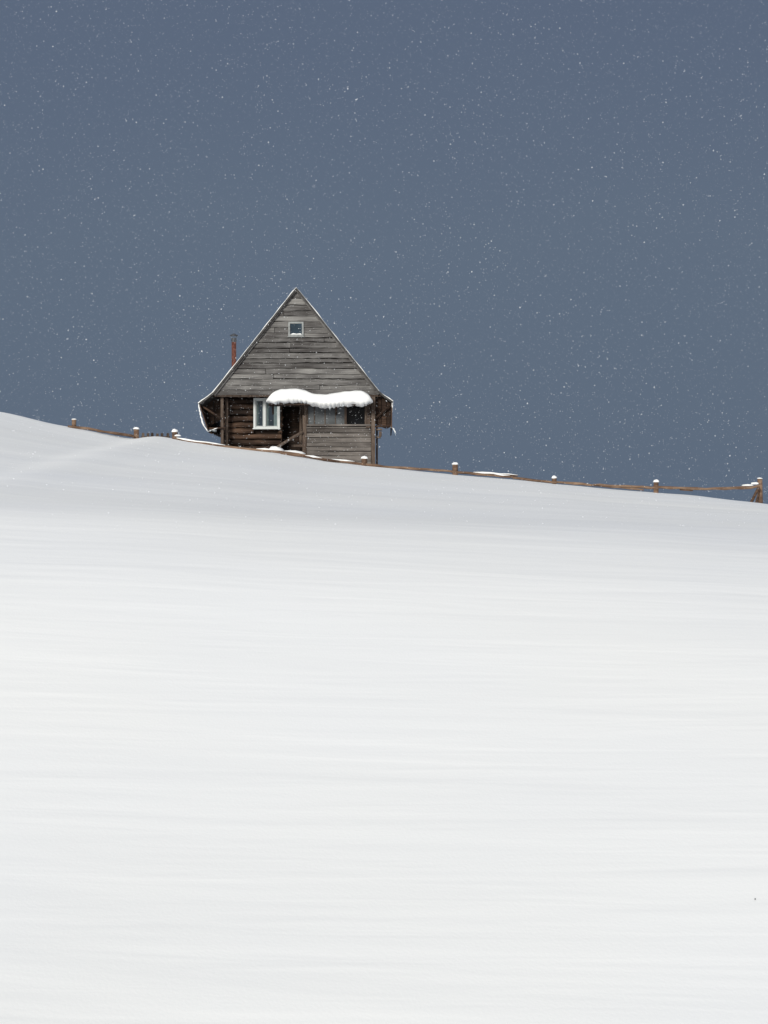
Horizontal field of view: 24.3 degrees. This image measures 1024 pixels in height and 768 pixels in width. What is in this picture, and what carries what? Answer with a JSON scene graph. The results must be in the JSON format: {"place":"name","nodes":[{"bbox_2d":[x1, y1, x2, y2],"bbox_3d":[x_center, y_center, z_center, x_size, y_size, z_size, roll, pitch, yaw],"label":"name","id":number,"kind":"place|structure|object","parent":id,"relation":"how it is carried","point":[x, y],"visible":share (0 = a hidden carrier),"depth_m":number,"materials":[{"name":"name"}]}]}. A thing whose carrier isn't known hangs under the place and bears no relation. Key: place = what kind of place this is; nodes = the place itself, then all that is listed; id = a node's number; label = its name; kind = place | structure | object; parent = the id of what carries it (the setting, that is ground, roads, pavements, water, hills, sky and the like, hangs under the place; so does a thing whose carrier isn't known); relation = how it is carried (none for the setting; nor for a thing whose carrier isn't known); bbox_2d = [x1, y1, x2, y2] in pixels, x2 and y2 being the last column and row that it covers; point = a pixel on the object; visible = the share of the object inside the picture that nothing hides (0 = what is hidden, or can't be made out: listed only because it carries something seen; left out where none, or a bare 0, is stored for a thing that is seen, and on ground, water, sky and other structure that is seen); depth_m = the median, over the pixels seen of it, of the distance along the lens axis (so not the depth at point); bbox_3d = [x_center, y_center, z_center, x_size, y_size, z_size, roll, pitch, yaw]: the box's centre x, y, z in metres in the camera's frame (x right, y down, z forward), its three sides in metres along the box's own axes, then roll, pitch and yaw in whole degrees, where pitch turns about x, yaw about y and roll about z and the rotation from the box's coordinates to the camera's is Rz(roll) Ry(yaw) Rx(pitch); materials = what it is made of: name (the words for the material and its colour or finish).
{"place":"outdoors","nodes":[
{"label":"outdoors","id":0,"kind":"place"},
{"bbox_2d":[308,406,343,423],"bbox_3d":[-2.018,-3.417,62.078,1.307,0.714,0.015,0,0,0],"label":"porch sheeting","id":1,"kind":"object","parent":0,"point":[323,415],"visible":0.64,"depth_m":62.07,"materials":[{"name":"grey plastic"}]},
{"bbox_2d":[307,406,365,423],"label":"porch window bars","id":2,"kind":"object","parent":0,"point":[345,414],"visible":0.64,"depth_m":62.01,"materials":[{"name":"brown wood"}]},
{"bbox_2d":[0,412,767,1023],"bbox_3d":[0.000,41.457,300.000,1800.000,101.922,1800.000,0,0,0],"label":"snow covered hill","id":3,"kind":"structure","parent":0,"point":[396,746],"depth_m":20.67,"materials":[{"name":"white snow"}]},
{"bbox_2d":[141,433,169,437],"bbox_3d":[-7.828,-2.502,61.030,0.984,0.442,0.060,0,0,0],"label":"picket fence","id":4,"kind":"object","parent":3,"relation":"on","point":[157,435],"visible":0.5,"depth_m":61.00,"materials":[{"name":"grey wood"}]},
{"bbox_2d":[269,446,305,453],"bbox_3d":[-3.475,-2.031,60.269,1.484,0.349,1.051,0,0,-40],"label":"snow drift","id":5,"kind":"object","parent":3,"relation":"on","point":[277,448],"visible":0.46,"depth_m":59.84,"materials":[{"name":"white snow"}]},
{"bbox_2d":[277,431,302,446],"bbox_3d":[-3.309,-2.363,62.028,0.994,0.908,1.144,0,0,0],"label":"step handrail","id":6,"kind":"object","parent":3,"relation":"on","point":[290,439],"visible":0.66,"depth_m":61.78,"materials":[{"name":"brown wood"}]},
{"bbox_2d":[224,397,365,451],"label":"log walls","id":7,"kind":"structure","parent":3,"relation":"on","point":[240,424],"depth_m":62.90,"materials":[{"name":"brown wood"}]},
{"bbox_2d":[198,288,295,410],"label":"roof","id":8,"kind":"structure","parent":7,"relation":"on","point":[206,401],"depth_m":61.84,"materials":[{"name":"brown wood"}]},
{"bbox_2d":[232,342,235,366],"bbox_3d":[-5.477,-5.553,65.000,0.170,1.382,0.170,0,0,0],"label":"chimney pipe","id":9,"kind":"object","parent":8,"relation":"on","point":[233,353],"visible":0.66,"depth_m":64.93,"materials":[{"name":"brown metal"}]},
{"bbox_2d":[230,334,237,341],"bbox_3d":[-5.477,-6.354,65.000,0.310,0.315,0.310,0,0,0],"label":"chimney cap","id":10,"kind":"object","parent":9,"relation":"on","point":[233,339],"visible":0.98,"depth_m":64.92,"materials":[{"name":"grey metal"}]},
{"bbox_2d":[198,289,294,402],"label":"roof snow","id":11,"kind":"structure","parent":8,"relation":"on","point":[245,350],"depth_m":61.87,"materials":[{"name":"white snow"}]},
{"bbox_2d":[199,403,391,437],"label":"eave skirts","id":12,"kind":"object","parent":8,"relation":"attached to","point":[216,432],"visible":0.68,"depth_m":63.52,"materials":[{"name":"brown wood"}]},
{"bbox_2d":[213,290,378,394],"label":"barge boards","id":13,"kind":"object","parent":8,"relation":"attached to","point":[235,368],"visible":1,"depth_m":61.90,"materials":[{"name":"grey wood"}]},
{"bbox_2d":[203,397,390,429],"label":"eave boards","id":14,"kind":"object","parent":8,"relation":"attached to","point":[383,417],"visible":0.95,"depth_m":62.30,"materials":[{"name":"brown wood"}]},
{"bbox_2d":[253,398,280,428],"bbox_3d":[-4.137,-3.467,62.810,0.981,1.100,0.180,0,0,0],"label":"window frame","id":15,"kind":"object","parent":7,"relation":"attached to","point":[264,426],"visible":0.8,"depth_m":62.78,"materials":[{"name":"white wood"}]},
{"bbox_2d":[256,401,273,425],"bbox_3d":[-4.137,-3.476,62.890,0.796,0.948,0.010,0,0,0],"label":"window glass","id":16,"kind":"object","parent":15,"relation":"in","point":[260,416],"visible":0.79,"depth_m":62.88,"materials":[{"name":"grey glass"}]},
{"bbox_2d":[257,401,276,425],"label":"window curtains","id":17,"kind":"object","parent":15,"relation":"attached to","point":[267,415],"depth_m":62.86,"materials":[{"name":"white fabric"}]},
{"bbox_2d":[198,402,395,432],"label":"eave snow","id":18,"kind":"structure","parent":7,"relation":"attached to","point":[216,428],"depth_m":61.87,"materials":[{"name":"white snow"}]},
{"bbox_2d":[216,293,379,394],"bbox_3d":[-3.029,-5.840,61.994,5.758,3.560,0.069,0,0,0],"label":"gable siding","id":19,"kind":"object","parent":7,"relation":"on","point":[259,382],"visible":0.96,"depth_m":61.98,"materials":[{"name":"grey wood"}]},
{"bbox_2d":[288,322,303,336],"bbox_3d":[-3.063,-6.349,61.940,0.580,0.532,0.060,0,0,0],"label":"attic window frame","id":20,"kind":"object","parent":19,"relation":"attached to","point":[295,335],"visible":1,"depth_m":61.93,"materials":[{"name":"white wood"}]},
{"bbox_2d":[290,324,301,333],"bbox_3d":[-3.063,-6.365,61.960,0.420,0.391,0.010,0,0,0],"label":"attic window glass","id":21,"kind":"object","parent":20,"relation":"in","point":[294,328],"visible":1,"depth_m":61.95,"materials":[{"name":"glass"}]},
{"bbox_2d":[213,395,380,397],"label":"gable beam","id":22,"kind":"structure","parent":19,"relation":"attached to","point":[247,396],"depth_m":62.00,"materials":[{"name":"brown wood"}]},
{"bbox_2d":[237,292,364,389],"bbox_3d":[-3.035,-5.894,62.060,5.706,3.603,0.060,0,0,0],"label":"gable backing","id":23,"kind":"object","parent":19,"relation":"attached to","point":[303,358],"visible":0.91,"depth_m":62.03,"materials":[{"name":"wood"}]},
{"bbox_2d":[296,288,392,404],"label":"roof","id":24,"kind":"structure","parent":7,"relation":"on","point":[352,359],"depth_m":61.84,"materials":[{"name":"brown wood"}]},
{"bbox_2d":[296,287,392,411],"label":"roof snow","id":25,"kind":"structure","parent":24,"relation":"on","point":[345,348],"depth_m":61.87,"materials":[{"name":"white snow"}]},
{"bbox_2d":[221,397,381,463],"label":"corner posts","id":26,"kind":"object","parent":3,"relation":"on","point":[370,418],"visible":0.8,"depth_m":62.03,"materials":[{"name":"brown wood"}]},
{"bbox_2d":[268,404,370,414],"bbox_3d":[-2.207,-3.549,61.555,3.517,0.342,0.850,0,0,0],"label":"porch canopy","id":27,"kind":"object","parent":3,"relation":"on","point":[303,405],"visible":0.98,"depth_m":61.46,"materials":[{"name":"brown wood"}]},
{"bbox_2d":[266,388,372,408],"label":"canopy snow","id":28,"kind":"structure","parent":27,"relation":"on","point":[325,401],"depth_m":60.91,"materials":[{"name":"white snow"}]},
{"bbox_2d":[347,406,364,423],"bbox_3d":[-0.987,-3.440,62.260,0.628,0.759,0.020,0,0,0],"label":"window","id":29,"kind":"structure","parent":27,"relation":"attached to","point":[354,413],"depth_m":62.25,"materials":[{"name":"black glass"}]},
{"bbox_2d":[307,424,370,464],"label":"porch planks","id":30,"kind":"object","parent":3,"relation":"on","point":[335,444],"visible":0.81,"depth_m":62.06,"materials":[{"name":"grey wood"}]},
{"bbox_2d":[307,427,370,455],"bbox_3d":[-1.571,-2.194,62.125,2.232,1.569,0.030,0,0,0],"label":"porch backing","id":31,"kind":"object","parent":30,"relation":"attached to","point":[340,442],"visible":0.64,"depth_m":62.11,"materials":[{"name":"brown wood"}]},
{"bbox_2d":[68,419,762,502],"bbox_3d":[1.056,-1.452,59.216,23.151,3.323,0.426,0,0,0],"label":"wooden fence","id":32,"kind":"object","parent":3,"relation":"on","point":[656,486],"visible":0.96,"depth_m":59.22,"materials":[{"name":"brown wood"}]},
{"bbox_2d":[0,0,767,529],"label":"falling snow","id":33,"kind":"structure","parent":0,"point":[370,256],"depth_m":36.05,"materials":[{"name":"white snow"}]},
{"bbox_2d":[0,0,767,503],"label":"sky","id":34,"kind":"structure","parent":0,"point":[110,57],"materials":[{"name":"blue"}]}
]}

